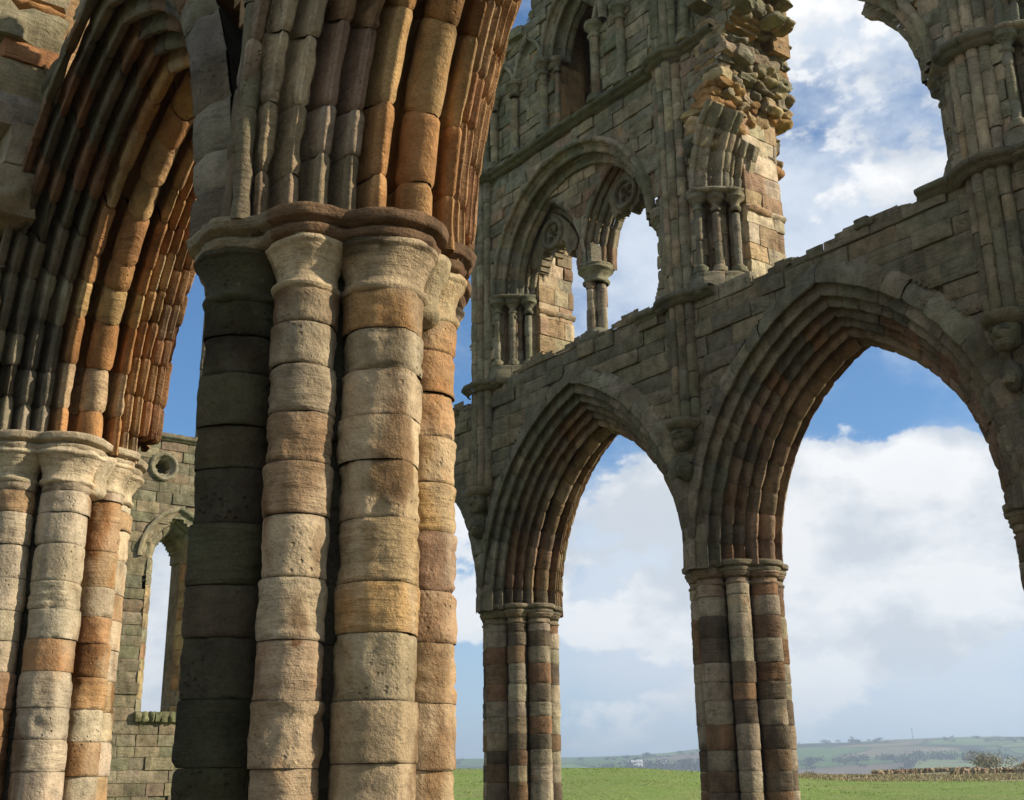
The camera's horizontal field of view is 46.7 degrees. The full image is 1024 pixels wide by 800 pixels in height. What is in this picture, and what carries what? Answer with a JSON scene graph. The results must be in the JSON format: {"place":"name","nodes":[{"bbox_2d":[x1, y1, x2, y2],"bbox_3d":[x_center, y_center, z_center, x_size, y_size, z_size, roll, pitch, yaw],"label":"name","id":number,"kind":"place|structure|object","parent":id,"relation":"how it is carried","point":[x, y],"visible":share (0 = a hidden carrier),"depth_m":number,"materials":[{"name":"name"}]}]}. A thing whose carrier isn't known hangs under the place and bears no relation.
{"place":"outdoors","nodes":[
{"label":"outdoors","id":0,"kind":"place"},
{"bbox_2d":[141,0,1023,758],"label":"sky","id":1,"kind":"structure","parent":0,"point":[903,599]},
{"bbox_2d":[453,737,1023,799],"bbox_3d":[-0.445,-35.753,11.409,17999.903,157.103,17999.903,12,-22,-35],"label":"ground","id":2,"kind":"structure","parent":0,"point":[614,788],"depth_m":58.33,"materials":[{"name":"green plant"}]},
{"bbox_2d":[0,429,147,799],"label":"clustered pier","id":3,"kind":"structure","parent":2,"relation":"on","point":[66,506],"depth_m":10.17,"materials":[{"name":"stone"}]},
{"bbox_2d":[107,312,204,799],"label":"gable wall","id":4,"kind":"structure","parent":2,"relation":"on","point":[142,767],"depth_m":32.66,"materials":[{"name":"stone"}]},
{"bbox_2d":[171,201,476,799],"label":"clustered pier","id":5,"kind":"structure","parent":2,"relation":"on","point":[319,629],"depth_m":5.95,"materials":[{"name":"stone"}]},
{"bbox_2d":[6,0,262,262],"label":"arcade wall","id":6,"kind":"structure","parent":5,"relation":"on","point":[239,13],"depth_m":6.52,"materials":[{"name":"stone"}]},
{"bbox_2d":[0,0,69,307],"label":"vault springer","id":7,"kind":"object","parent":6,"relation":"attached to","point":[32,33],"visible":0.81,"depth_m":10.67,"materials":[{"name":"stone"}]},
{"bbox_2d":[0,0,271,464],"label":"pointed arch","id":8,"kind":"structure","parent":5,"relation":"on","point":[132,135],"depth_m":10.52,"materials":[{"name":"stone"}]},
{"bbox_2d":[220,0,521,260],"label":"pointed arch","id":9,"kind":"structure","parent":5,"relation":"on","point":[374,103],"depth_m":6.56,"materials":[{"name":"stone"}]},
{"bbox_2d":[478,603,562,799],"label":"clustered pier","id":10,"kind":"structure","parent":2,"relation":"on","point":[521,724],"depth_m":21.23,"materials":[{"name":"stone"}]},
{"bbox_2d":[454,464,562,617],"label":"pointed arch","id":11,"kind":"structure","parent":10,"relation":"on","point":[461,497],"depth_m":22.18,"materials":[{"name":"stone"}]},
{"bbox_2d":[476,365,783,616],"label":"pointed arch","id":12,"kind":"structure","parent":10,"relation":"on","point":[580,419],"depth_m":21.62,"materials":[{"name":"stone"}]},
{"bbox_2d":[631,760,642,766],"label":"long building","id":13,"kind":"structure","parent":2,"relation":"on","point":[638,763],"depth_m":2182.97,"materials":[{"name":"metal"}]},
{"bbox_2d":[656,757,668,763],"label":"long building","id":14,"kind":"structure","parent":2,"relation":"on","point":[659,758],"depth_m":2229.26,"materials":[{"name":"metal"}]},
{"bbox_2d":[457,735,1023,770],"bbox_3d":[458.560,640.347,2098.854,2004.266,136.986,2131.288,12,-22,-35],"label":"distant hillside","id":15,"kind":"structure","parent":2,"relation":"on","point":[682,763],"depth_m":2101.85,"materials":[{"name":"green plant"}]},
{"bbox_2d":[681,559,800,799],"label":"clustered pier","id":16,"kind":"structure","parent":2,"relation":"on","point":[746,732],"depth_m":17.15,"materials":[{"name":"stone"}]},
{"bbox_2d":[871,766,980,774],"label":"field wall","id":17,"kind":"structure","parent":2,"relation":"on","point":[916,770],"depth_m":120.30,"materials":[{"name":"stone"}]},
{"bbox_2d":[950,767,1023,774],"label":"field wall","id":18,"kind":"structure","parent":2,"relation":"on","point":[956,771],"depth_m":105.37,"materials":[{"name":"stone"}]},
{"bbox_2d":[962,750,1016,767],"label":"bare tree","id":19,"kind":"object","parent":2,"relation":"on","point":[983,760],"visible":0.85,"depth_m":222.59,"materials":[{"name":"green plant"}]},
{"bbox_2d":[1002,502,1023,589],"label":"clustered pier","id":20,"kind":"structure","parent":2,"relation":"on","point":[1013,517],"depth_m":13.98,"materials":[{"name":"stone"}]},
{"bbox_2d":[683,261,1023,571],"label":"pointed arch","id":21,"kind":"structure","parent":20,"relation":"on","point":[817,332],"depth_m":17.24,"materials":[{"name":"stone"}]},
{"bbox_2d":[453,140,1023,538],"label":"arcade wall","id":22,"kind":"structure","parent":21,"relation":"on","point":[959,243],"depth_m":17.78,"materials":[{"name":"stone"}]},
{"bbox_2d":[488,136,664,384],"bbox_3d":[1.618,-2.641,22.011,1.762,4.094,5.222,12,-22,-35],"label":"gallery bay","id":23,"kind":"object","parent":22,"relation":"on","point":[594,199],"visible":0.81,"depth_m":22.66,"materials":[{"name":"stone"}]},
{"bbox_2d":[469,23,712,381],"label":"gallery wall","id":24,"kind":"structure","parent":22,"relation":"on","point":[640,112],"depth_m":20.81,"materials":[{"name":"stone"}]},
{"bbox_2d":[480,0,795,181],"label":"clerestory wall","id":25,"kind":"structure","parent":24,"relation":"on","point":[563,59],"depth_m":22.97,"materials":[{"name":"stone"}]},
{"bbox_2d":[680,14,795,295],"bbox_3d":[3.812,-3.986,19.632,2.184,5.150,1.364,12,-22,-35],"label":"gallery stub","id":26,"kind":"object","parent":22,"relation":"on","point":[737,114],"visible":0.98,"depth_m":19.29,"materials":[{"name":"stone"}]},
{"bbox_2d":[858,0,1023,186],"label":"gallery fragment","id":27,"kind":"object","parent":22,"relation":"on","point":[968,55],"visible":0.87,"depth_m":15.14,"materials":[{"name":"stone"}]},
{"bbox_2d":[1012,355,1023,506],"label":"pointed arch","id":28,"kind":"structure","parent":20,"relation":"on","point":[1016,469],"depth_m":13.79,"materials":[{"name":"stone"}]},
{"bbox_2d":[1013,761,1023,766],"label":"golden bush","id":29,"kind":"object","parent":2,"relation":"on","point":[1021,765],"visible":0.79,"depth_m":132.90,"materials":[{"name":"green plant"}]},
{"bbox_2d":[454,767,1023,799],"bbox_3d":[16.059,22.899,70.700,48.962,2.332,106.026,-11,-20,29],"label":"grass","id":30,"kind":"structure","parent":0,"point":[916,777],"depth_m":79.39,"materials":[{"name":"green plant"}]}
]}

